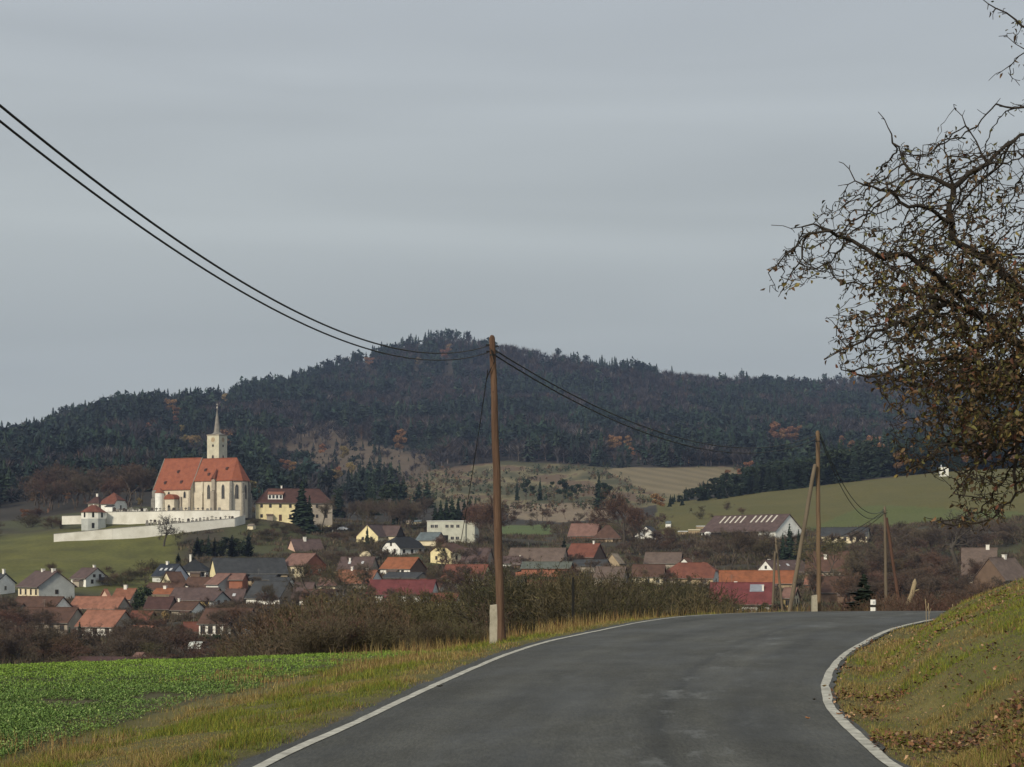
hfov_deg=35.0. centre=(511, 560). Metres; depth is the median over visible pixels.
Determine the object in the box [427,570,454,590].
bare tree
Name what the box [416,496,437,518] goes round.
bare tree
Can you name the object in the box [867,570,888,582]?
bare tree
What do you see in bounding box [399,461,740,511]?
scrub vegetation
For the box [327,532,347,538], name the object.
bare shrub
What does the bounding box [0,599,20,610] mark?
bare tree
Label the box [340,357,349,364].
conifer tree
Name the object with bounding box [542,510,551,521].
bare tree
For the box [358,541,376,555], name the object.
bare tree
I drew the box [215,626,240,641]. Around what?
bare tree
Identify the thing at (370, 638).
bare shrub
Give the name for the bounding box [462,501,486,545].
bare tree
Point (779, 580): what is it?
utility pole
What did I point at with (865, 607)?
bare shrub
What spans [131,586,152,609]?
thuja bush
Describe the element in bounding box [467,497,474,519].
spruce tree
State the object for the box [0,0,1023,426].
sky
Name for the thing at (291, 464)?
autumn tree
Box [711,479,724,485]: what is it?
conifer tree
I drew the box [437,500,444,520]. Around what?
spruce tree
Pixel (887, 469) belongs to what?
conifer tree
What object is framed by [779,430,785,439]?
autumn tree
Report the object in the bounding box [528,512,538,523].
bare tree
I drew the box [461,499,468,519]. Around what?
spruce tree
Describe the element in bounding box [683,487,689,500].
conifer tree
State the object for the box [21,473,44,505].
bare tree
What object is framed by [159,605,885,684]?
dry stalks grass
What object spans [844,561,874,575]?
bare tree
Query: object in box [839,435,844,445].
autumn tree
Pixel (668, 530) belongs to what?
bare tree
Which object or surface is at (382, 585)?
house
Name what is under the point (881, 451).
conifer tree
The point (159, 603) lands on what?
house
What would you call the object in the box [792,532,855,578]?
bare tree
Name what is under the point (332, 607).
bare shrub
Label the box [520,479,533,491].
pine tree
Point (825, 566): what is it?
house
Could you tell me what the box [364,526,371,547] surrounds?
spruce tree
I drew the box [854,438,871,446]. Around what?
conifer tree
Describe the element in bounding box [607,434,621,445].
autumn tree
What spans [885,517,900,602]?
leaning prop pole
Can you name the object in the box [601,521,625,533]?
bare tree
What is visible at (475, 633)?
bare shrub
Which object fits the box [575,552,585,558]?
bare tree
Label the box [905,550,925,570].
bare tree
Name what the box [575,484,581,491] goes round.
pine tree
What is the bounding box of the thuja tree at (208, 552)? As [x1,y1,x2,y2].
[204,535,211,555]
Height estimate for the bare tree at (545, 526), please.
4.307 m
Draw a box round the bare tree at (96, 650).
[86,644,100,655]
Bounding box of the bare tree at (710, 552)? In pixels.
[702,549,715,564]
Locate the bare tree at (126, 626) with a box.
[112,623,157,649]
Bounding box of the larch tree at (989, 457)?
[979,441,991,460]
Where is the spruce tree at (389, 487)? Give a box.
[379,483,399,514]
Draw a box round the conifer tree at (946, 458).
[943,444,952,470]
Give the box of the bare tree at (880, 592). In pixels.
[871,581,894,600]
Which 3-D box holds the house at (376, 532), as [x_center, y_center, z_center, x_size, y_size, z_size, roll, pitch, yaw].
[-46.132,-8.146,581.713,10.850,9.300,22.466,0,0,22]
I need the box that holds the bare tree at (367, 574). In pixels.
[350,561,376,592]
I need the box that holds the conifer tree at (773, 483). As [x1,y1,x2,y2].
[763,462,779,491]
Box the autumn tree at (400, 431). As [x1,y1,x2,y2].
[395,429,406,442]
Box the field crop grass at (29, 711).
[0,649,432,757]
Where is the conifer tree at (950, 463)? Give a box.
[948,446,956,471]
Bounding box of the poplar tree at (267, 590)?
[261,584,277,608]
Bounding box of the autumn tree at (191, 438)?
[186,435,194,444]
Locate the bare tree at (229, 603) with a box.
[211,600,259,610]
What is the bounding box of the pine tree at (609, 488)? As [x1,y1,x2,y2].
[602,485,616,498]
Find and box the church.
[151,404,251,517]
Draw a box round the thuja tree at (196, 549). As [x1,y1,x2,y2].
[191,537,202,556]
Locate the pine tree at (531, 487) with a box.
[529,485,536,501]
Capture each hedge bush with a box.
[212,634,220,639]
[757,603,768,610]
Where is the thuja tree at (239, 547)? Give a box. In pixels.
[233,538,245,556]
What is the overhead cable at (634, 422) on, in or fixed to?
attached to the utility pole at (499, 579)
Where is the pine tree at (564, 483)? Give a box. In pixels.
[556,479,568,496]
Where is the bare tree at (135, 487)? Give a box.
[125,470,148,500]
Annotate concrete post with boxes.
[489,604,496,643]
[811,595,817,610]
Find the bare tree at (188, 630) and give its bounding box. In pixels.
[183,627,196,636]
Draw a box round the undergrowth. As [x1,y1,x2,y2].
[0,506,1023,664]
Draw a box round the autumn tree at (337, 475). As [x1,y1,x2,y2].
[332,469,341,480]
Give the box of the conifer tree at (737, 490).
[729,481,742,496]
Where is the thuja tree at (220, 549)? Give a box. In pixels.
[215,541,226,555]
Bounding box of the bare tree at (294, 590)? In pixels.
[287,588,300,594]
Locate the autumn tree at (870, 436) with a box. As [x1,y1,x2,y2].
[866,435,881,441]
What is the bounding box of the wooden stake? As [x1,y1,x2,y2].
[572,577,574,623]
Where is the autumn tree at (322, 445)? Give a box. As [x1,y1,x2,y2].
[318,443,326,452]
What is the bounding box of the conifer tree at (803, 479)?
[796,456,809,488]
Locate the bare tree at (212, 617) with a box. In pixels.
[204,609,230,632]
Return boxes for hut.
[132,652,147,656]
[247,524,255,529]
[665,521,671,526]
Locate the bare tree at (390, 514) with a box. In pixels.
[387,508,395,524]
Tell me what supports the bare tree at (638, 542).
on the ground at (24, 551)
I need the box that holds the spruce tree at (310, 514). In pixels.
[305,495,320,533]
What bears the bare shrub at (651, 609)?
on the ground at (24, 551)
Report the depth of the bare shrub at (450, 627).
51.25 m
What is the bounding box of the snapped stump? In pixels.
[907,579,919,606]
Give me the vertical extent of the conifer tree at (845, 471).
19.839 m
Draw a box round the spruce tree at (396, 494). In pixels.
[392,483,407,498]
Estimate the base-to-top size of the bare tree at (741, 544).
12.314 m
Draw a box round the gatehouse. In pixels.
[80,504,106,530]
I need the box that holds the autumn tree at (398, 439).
[393,436,404,448]
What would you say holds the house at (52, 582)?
on the ground at (24, 551)
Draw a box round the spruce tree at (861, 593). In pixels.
[845,574,880,610]
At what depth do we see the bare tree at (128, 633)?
246.13 m
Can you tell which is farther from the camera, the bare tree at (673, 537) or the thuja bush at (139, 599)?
the bare tree at (673, 537)
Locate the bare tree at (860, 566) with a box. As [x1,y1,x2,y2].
[838,547,869,600]
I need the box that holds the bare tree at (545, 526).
[540,521,552,530]
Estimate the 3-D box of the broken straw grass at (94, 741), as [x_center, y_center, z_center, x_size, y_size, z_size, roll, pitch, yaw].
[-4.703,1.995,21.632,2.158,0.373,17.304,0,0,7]
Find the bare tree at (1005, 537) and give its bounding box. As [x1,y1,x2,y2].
[1000,533,1011,545]
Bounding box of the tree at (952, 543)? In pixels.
[928,507,992,566]
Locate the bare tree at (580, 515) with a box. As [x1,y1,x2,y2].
[574,512,584,520]
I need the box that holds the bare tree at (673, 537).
[670,536,678,543]
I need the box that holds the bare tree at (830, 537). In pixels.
[826,532,846,544]
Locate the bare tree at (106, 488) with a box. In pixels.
[99,477,121,498]
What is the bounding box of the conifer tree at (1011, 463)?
[1008,444,1021,467]
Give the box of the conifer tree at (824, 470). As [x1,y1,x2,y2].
[820,453,828,484]
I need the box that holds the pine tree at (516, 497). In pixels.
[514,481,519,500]
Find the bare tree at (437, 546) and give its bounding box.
[430,541,447,564]
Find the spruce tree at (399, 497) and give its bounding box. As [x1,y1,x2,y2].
[391,477,404,502]
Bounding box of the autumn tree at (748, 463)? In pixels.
[743,461,753,466]
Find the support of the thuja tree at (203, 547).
on the ground at (24, 551)
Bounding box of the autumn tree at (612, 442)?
[607,439,617,449]
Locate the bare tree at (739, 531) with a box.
[732,528,747,552]
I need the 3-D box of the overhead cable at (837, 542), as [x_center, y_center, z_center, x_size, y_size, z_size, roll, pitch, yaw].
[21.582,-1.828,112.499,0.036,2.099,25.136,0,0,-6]
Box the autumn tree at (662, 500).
[656,496,664,506]
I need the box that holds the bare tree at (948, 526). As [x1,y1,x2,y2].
[945,521,958,529]
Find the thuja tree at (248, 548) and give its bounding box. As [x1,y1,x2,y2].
[243,532,253,556]
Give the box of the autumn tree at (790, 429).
[780,426,794,439]
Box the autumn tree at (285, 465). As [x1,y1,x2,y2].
[279,459,289,468]
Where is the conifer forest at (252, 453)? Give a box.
[0,327,1023,506]
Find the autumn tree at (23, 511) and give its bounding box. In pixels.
[19,509,28,516]
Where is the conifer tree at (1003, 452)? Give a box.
[994,436,1014,454]
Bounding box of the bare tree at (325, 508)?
[316,496,336,530]
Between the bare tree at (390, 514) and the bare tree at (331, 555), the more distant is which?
the bare tree at (390, 514)
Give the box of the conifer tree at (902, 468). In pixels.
[894,440,914,475]
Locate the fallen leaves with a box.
[805,578,1023,766]
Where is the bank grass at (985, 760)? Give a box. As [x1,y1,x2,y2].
[827,579,1023,766]
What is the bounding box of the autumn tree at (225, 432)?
[220,429,231,444]
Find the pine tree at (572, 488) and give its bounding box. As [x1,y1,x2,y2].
[567,485,576,496]
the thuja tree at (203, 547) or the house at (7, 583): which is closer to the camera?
the house at (7, 583)
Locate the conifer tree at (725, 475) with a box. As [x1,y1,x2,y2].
[719,473,734,483]
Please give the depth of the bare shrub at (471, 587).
69.81 m
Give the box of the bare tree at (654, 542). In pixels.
[641,534,665,550]
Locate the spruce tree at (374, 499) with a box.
[372,488,381,514]
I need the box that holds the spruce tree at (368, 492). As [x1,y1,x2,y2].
[360,475,372,505]
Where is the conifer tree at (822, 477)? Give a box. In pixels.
[809,463,825,485]
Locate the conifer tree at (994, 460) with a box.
[986,457,998,468]
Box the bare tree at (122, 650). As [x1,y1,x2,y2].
[98,635,131,656]
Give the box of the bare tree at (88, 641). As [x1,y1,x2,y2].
[82,635,102,652]
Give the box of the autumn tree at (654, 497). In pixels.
[650,493,659,503]
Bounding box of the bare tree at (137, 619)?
[131,613,145,624]
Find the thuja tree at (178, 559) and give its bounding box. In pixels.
[175,554,181,563]
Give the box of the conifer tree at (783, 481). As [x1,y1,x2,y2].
[778,466,788,489]
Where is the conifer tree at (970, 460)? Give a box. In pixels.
[965,454,973,467]
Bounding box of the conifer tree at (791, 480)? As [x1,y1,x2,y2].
[782,457,798,489]
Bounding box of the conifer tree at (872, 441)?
[867,434,875,468]
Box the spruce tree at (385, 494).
[376,491,392,515]
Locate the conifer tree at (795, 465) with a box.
[794,456,797,472]
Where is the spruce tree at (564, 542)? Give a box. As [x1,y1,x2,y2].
[561,537,567,548]
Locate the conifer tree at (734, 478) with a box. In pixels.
[725,473,744,487]
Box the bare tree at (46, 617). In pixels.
[34,609,63,626]
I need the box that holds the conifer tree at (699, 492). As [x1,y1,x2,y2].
[691,487,703,496]
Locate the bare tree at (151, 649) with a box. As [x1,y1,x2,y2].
[140,641,166,656]
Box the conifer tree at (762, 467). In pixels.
[754,464,771,479]
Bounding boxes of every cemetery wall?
[54,518,234,541]
[62,515,80,524]
[106,510,239,523]
[235,515,244,525]
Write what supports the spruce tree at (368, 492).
on the ground at (24, 551)
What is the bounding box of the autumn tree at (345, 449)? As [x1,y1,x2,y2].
[340,445,349,457]
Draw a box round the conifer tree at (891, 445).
[888,435,897,472]
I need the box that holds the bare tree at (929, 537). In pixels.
[922,527,948,552]
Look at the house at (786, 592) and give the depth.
362.40 m
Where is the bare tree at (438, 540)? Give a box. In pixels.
[432,536,445,544]
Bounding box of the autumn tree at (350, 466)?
[346,462,356,472]
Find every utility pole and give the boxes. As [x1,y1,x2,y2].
[486,335,505,641]
[775,537,783,611]
[814,431,821,610]
[882,506,887,601]
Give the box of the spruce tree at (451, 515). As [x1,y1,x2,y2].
[445,496,459,520]
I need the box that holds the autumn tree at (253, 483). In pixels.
[250,480,256,490]
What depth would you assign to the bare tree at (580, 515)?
679.88 m
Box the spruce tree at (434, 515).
[431,503,438,520]
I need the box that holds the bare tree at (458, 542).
[455,540,469,547]
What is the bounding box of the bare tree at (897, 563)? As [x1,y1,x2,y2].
[881,558,908,573]
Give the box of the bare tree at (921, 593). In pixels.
[905,587,929,600]
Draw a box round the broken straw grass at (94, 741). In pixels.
[0,662,367,756]
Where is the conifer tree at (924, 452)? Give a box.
[913,443,945,458]
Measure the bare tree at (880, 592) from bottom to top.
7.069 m
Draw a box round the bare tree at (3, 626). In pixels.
[0,618,18,639]
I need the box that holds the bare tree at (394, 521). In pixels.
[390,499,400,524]
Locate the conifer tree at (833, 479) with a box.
[826,458,843,483]
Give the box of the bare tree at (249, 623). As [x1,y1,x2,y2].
[236,614,264,634]
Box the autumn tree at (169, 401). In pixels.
[165,398,176,409]
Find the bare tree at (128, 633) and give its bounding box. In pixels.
[123,625,150,651]
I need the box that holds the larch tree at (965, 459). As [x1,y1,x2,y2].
[959,446,968,461]
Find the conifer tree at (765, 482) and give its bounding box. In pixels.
[759,463,769,490]
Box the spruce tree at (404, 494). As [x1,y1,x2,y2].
[400,476,409,501]
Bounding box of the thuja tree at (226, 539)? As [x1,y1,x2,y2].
[219,537,230,548]
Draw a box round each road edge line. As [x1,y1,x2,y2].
[253,611,797,766]
[821,619,934,766]
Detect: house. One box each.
[0,569,16,593]
[1,603,26,611]
[13,607,82,633]
[15,568,77,597]
[15,596,72,606]
[69,565,110,586]
[70,596,132,609]
[74,609,136,634]
[86,494,102,507]
[100,493,127,511]
[100,589,110,595]
[112,585,137,604]
[131,610,157,625]
[143,596,176,613]
[147,582,187,591]
[150,561,189,581]
[152,586,188,595]
[160,571,185,582]
[169,587,221,604]
[169,598,205,614]
[183,555,209,576]
[183,615,198,632]
[185,577,211,586]
[197,608,254,634]
[204,573,231,590]
[209,591,231,606]
[224,588,247,602]
[227,573,248,589]
[244,581,292,603]
[248,574,278,585]
[254,484,333,526]
[269,577,294,583]
[285,553,326,577]
[287,537,323,551]
[290,582,315,601]
[299,589,340,604]
[316,577,340,588]
[334,556,379,570]
[336,567,382,588]
[355,524,405,541]
[359,550,380,557]
[366,579,439,601]
[379,557,426,573]
[381,536,425,554]
[382,522,404,539]
[382,572,426,578]
[415,528,445,545]
[424,593,460,607]
[427,520,478,542]
[429,539,464,563]
[441,564,490,588]
[460,548,493,564]
[503,555,522,568]
[508,542,568,560]
[515,561,574,576]
[567,541,606,558]
[573,559,608,571]
[592,525,621,541]
[593,566,628,585]
[608,553,624,565]
[631,564,665,584]
[636,526,662,537]
[643,552,682,568]
[664,562,718,584]
[680,557,692,561]
[709,576,772,609]
[719,570,794,587]
[757,559,805,573]
[782,587,800,607]
[804,551,849,575]
[804,575,823,589]
[821,569,858,602]
[961,545,996,584]
[973,554,1023,588]
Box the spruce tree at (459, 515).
[453,498,463,519]
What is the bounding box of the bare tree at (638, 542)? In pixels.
[626,539,646,554]
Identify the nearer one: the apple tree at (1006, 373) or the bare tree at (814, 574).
the apple tree at (1006, 373)
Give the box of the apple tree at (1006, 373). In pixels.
[761,0,1023,541]
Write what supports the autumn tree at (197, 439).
on the ground at (24, 551)
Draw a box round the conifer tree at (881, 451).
[877,447,894,461]
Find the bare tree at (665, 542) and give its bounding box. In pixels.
[659,537,673,550]
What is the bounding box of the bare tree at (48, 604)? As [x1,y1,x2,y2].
[41,600,57,606]
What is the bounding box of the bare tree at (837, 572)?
[826,567,862,575]
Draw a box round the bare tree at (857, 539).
[846,531,863,551]
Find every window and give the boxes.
[207,484,209,498]
[221,484,224,498]
[235,484,238,498]
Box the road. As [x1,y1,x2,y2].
[237,611,945,766]
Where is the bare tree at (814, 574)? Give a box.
[802,567,826,594]
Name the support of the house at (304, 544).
on the ground at (24, 551)
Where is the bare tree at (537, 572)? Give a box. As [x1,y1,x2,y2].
[529,569,547,579]
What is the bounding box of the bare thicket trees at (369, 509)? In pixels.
[0,461,1023,663]
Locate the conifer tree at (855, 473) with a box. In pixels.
[846,451,861,481]
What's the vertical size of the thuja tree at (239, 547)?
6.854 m
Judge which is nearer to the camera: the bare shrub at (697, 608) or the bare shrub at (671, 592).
the bare shrub at (697, 608)
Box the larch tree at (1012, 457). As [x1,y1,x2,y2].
[1008,443,1020,460]
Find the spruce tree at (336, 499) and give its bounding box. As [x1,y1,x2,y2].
[332,486,346,514]
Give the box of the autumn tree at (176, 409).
[172,406,180,415]
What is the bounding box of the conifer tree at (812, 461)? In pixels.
[806,458,825,472]
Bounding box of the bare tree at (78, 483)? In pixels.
[69,475,103,499]
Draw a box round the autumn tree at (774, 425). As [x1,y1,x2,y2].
[769,421,780,437]
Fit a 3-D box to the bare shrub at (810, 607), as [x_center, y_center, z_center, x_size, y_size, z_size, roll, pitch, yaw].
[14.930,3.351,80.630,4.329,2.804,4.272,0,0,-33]
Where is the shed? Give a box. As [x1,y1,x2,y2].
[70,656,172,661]
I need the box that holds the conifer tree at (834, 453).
[820,449,847,468]
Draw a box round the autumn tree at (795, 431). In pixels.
[787,425,801,439]
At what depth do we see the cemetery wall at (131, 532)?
576.51 m
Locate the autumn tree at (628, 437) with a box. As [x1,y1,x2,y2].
[623,435,631,445]
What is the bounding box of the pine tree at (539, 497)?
[536,479,542,500]
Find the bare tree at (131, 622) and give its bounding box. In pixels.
[119,617,143,625]
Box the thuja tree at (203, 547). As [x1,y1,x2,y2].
[193,539,212,552]
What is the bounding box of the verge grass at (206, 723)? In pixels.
[0,610,790,766]
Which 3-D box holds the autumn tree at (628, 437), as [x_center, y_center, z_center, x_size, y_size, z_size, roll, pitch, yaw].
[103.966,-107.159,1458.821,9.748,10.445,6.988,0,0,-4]
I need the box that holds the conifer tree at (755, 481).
[749,466,761,493]
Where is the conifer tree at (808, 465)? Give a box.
[795,459,812,473]
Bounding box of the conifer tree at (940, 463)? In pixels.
[925,434,946,472]
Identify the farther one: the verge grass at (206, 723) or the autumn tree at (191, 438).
the autumn tree at (191, 438)
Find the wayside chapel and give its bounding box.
[939,465,948,476]
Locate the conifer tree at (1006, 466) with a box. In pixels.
[999,442,1012,468]
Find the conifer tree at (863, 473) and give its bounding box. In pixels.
[859,447,870,479]
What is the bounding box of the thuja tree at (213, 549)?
[211,539,217,556]
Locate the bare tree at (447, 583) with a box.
[437,576,456,591]
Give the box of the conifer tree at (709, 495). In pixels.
[705,481,712,498]
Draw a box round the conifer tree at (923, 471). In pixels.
[913,440,926,474]
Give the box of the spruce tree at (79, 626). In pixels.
[77,622,84,646]
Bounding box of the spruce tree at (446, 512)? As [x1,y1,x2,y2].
[443,498,449,520]
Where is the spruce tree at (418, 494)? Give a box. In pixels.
[412,482,422,505]
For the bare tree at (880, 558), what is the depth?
428.18 m
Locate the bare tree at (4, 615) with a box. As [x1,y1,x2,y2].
[0,606,25,625]
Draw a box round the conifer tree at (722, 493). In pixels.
[716,474,728,498]
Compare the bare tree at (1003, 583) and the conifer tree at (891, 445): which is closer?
the bare tree at (1003, 583)
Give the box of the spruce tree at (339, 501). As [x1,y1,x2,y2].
[332,487,347,517]
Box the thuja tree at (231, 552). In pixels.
[225,535,236,556]
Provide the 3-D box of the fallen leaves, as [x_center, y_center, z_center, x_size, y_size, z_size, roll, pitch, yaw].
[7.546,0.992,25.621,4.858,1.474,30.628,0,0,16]
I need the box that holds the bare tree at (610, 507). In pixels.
[587,486,629,549]
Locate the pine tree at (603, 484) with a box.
[595,482,609,501]
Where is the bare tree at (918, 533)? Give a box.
[910,527,926,549]
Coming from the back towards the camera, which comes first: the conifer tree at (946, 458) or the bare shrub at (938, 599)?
the conifer tree at (946, 458)
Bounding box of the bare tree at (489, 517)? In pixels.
[464,495,519,550]
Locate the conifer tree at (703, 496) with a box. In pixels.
[697,482,709,500]
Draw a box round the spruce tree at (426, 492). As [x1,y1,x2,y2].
[421,479,436,507]
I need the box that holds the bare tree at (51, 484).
[46,479,64,509]
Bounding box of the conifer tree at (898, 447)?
[890,444,912,458]
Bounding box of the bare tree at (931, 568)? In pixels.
[925,566,944,585]
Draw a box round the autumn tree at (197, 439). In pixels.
[193,435,201,442]
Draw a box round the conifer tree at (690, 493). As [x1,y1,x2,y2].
[685,488,700,497]
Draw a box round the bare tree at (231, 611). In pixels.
[224,604,249,633]
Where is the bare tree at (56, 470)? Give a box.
[44,461,64,497]
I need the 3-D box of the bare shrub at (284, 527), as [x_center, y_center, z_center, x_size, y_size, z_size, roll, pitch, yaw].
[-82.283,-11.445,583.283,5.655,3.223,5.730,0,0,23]
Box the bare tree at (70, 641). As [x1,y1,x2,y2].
[48,630,84,658]
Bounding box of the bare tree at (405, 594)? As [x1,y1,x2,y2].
[393,591,417,602]
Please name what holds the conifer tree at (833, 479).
on the ground at (24, 551)
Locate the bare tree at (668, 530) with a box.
[662,525,682,536]
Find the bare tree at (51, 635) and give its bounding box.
[28,626,66,661]
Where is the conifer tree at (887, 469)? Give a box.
[880,440,895,476]
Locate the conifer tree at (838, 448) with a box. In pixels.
[828,442,843,480]
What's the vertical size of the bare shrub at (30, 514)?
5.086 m
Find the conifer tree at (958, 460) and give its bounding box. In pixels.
[949,447,965,471]
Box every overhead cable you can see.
[0,104,488,353]
[0,120,488,360]
[461,370,487,539]
[496,350,815,447]
[496,355,815,452]
[776,512,881,544]
[778,515,881,549]
[820,434,883,513]
[820,437,883,518]
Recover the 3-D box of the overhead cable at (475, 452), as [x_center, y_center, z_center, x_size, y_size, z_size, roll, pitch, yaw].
[-1.008,-2.423,41.750,0.020,3.728,10.547,0,0,-5]
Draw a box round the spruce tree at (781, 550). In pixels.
[779,533,785,559]
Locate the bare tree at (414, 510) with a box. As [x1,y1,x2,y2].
[410,501,422,527]
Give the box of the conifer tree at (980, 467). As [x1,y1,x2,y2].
[973,441,988,469]
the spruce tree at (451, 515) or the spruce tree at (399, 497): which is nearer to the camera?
the spruce tree at (451, 515)
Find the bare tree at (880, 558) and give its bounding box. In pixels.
[862,552,899,571]
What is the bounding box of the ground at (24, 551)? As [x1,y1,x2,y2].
[0,343,1023,766]
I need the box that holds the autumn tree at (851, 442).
[847,440,854,447]
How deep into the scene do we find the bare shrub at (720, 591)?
82.55 m
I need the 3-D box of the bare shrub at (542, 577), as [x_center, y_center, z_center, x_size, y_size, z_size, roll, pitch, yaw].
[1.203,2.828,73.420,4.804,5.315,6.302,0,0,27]
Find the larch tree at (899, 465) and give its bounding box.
[893,452,904,468]
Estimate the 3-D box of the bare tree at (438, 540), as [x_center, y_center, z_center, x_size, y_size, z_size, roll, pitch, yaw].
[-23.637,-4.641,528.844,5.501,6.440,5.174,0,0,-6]
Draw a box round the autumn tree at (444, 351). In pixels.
[440,348,449,357]
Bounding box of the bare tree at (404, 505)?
[393,498,413,524]
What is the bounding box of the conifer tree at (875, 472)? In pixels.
[862,438,886,478]
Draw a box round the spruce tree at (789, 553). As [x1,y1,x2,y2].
[781,523,795,559]
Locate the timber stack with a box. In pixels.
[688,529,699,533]
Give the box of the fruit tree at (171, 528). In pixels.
[155,515,180,545]
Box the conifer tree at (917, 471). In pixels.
[903,441,921,474]
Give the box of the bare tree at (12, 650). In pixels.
[0,633,33,664]
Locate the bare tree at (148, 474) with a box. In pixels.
[113,464,157,506]
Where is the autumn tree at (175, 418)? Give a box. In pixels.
[172,416,178,423]
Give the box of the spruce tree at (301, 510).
[288,481,322,532]
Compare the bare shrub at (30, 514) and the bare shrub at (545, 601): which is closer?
the bare shrub at (545, 601)
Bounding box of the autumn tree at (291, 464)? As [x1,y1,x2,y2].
[288,461,296,469]
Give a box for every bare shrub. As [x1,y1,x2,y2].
[1,647,36,661]
[12,515,43,527]
[14,510,41,518]
[26,646,61,659]
[27,507,48,520]
[41,515,61,527]
[41,653,84,662]
[45,563,56,570]
[54,521,75,528]
[95,575,119,585]
[105,646,135,656]
[110,571,125,583]
[110,573,144,585]
[120,567,144,579]
[121,653,160,659]
[131,636,158,651]
[131,649,176,660]
[133,559,162,572]
[133,568,153,579]
[136,566,154,571]
[165,648,181,656]
[173,645,216,657]
[190,645,239,657]
[200,635,254,656]
[200,638,238,655]
[207,646,230,656]
[210,594,356,656]
[217,633,262,657]
[224,596,345,655]
[225,625,250,656]
[228,590,366,656]
[229,621,296,656]
[234,628,282,656]
[238,618,310,655]
[242,626,295,654]
[248,517,264,525]
[256,528,269,535]
[256,534,271,541]
[260,591,391,650]
[261,597,359,648]
[268,592,359,636]
[268,598,340,632]
[270,607,350,654]
[275,622,349,654]
[278,526,289,530]
[284,611,366,653]
[286,613,381,652]
[297,587,366,625]
[301,593,387,629]
[305,594,409,633]
[322,609,410,652]
[324,533,339,538]
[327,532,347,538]
[328,586,411,611]
[329,524,338,529]
[329,597,440,641]
[335,598,410,635]
[337,612,409,644]
[340,590,421,624]
[343,594,447,624]
[348,617,417,651]
[348,626,396,650]
[367,624,416,649]
[376,591,414,627]
[379,585,461,609]
[391,592,487,631]
[395,629,413,645]
[397,623,451,650]
[398,596,472,633]
[409,615,461,650]
[411,617,464,647]
[412,615,483,643]
[418,556,577,630]
[429,568,548,608]
[438,567,627,633]
[441,569,575,606]
[443,593,494,629]
[443,620,489,644]
[447,565,534,615]
[457,603,489,630]
[458,598,531,634]
[458,621,488,644]
[463,559,581,632]
[463,567,623,632]
[470,592,527,634]
[474,556,554,630]
[489,571,577,633]
[492,564,665,633]
[504,577,687,634]
[505,566,600,632]
[514,568,630,603]
[521,564,554,592]
[532,572,630,628]
[552,566,640,602]
[557,570,678,624]
[571,560,634,597]
[572,565,662,598]
[577,570,646,617]
[582,575,664,610]
[599,580,719,619]
[602,570,694,617]
[615,573,676,602]
[615,576,731,613]
[621,571,704,604]
[623,573,718,611]
[624,574,690,601]
[634,567,740,604]
[640,568,721,617]
[653,574,771,614]
[656,585,741,615]
[672,572,751,610]
[694,511,705,518]
[705,589,753,612]
[706,595,746,612]
[742,601,793,612]
[796,606,833,611]
[821,590,897,610]
[844,599,924,610]
[845,594,922,610]
[858,592,907,610]
[868,591,943,610]
[882,591,923,608]
[883,589,949,610]
[883,589,951,610]
[889,595,935,610]
[903,593,958,610]
[908,593,971,610]
[909,595,964,610]
[913,588,969,607]
[939,590,967,609]
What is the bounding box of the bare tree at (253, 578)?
[249,576,260,584]
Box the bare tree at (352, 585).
[317,565,378,604]
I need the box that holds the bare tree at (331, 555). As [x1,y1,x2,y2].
[321,550,340,569]
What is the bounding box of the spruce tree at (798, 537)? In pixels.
[793,529,804,562]
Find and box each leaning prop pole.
[771,551,775,607]
[788,464,816,611]
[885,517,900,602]
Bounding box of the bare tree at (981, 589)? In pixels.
[960,578,1002,597]
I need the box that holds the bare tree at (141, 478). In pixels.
[131,473,156,505]
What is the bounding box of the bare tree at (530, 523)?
[525,520,537,525]
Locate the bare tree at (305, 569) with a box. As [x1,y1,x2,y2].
[284,559,347,595]
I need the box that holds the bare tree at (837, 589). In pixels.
[830,569,861,595]
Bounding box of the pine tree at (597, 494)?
[594,474,605,509]
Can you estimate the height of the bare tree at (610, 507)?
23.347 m
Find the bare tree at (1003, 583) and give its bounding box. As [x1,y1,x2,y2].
[988,575,1009,584]
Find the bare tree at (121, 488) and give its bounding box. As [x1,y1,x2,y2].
[112,470,136,500]
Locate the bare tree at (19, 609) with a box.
[7,605,35,626]
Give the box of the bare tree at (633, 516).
[616,501,650,549]
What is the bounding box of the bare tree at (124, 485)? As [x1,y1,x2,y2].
[112,472,138,504]
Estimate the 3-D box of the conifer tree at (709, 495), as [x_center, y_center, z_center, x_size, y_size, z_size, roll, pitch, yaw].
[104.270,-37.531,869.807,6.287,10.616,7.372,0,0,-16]
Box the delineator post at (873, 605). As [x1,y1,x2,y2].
[870,600,875,610]
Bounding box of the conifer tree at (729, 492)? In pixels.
[726,479,734,495]
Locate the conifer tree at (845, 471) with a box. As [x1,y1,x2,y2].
[841,448,849,481]
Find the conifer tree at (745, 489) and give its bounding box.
[740,468,749,493]
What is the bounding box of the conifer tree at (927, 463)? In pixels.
[922,440,931,471]
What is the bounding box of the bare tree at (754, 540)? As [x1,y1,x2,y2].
[730,533,757,569]
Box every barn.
[208,557,288,576]
[567,523,600,537]
[699,514,801,538]
[820,527,870,542]
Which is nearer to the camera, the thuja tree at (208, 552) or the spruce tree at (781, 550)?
the spruce tree at (781, 550)
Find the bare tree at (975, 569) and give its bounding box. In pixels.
[962,562,982,579]
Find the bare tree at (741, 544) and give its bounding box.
[727,530,756,569]
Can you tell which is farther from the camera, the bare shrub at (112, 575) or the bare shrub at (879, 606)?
the bare shrub at (112, 575)

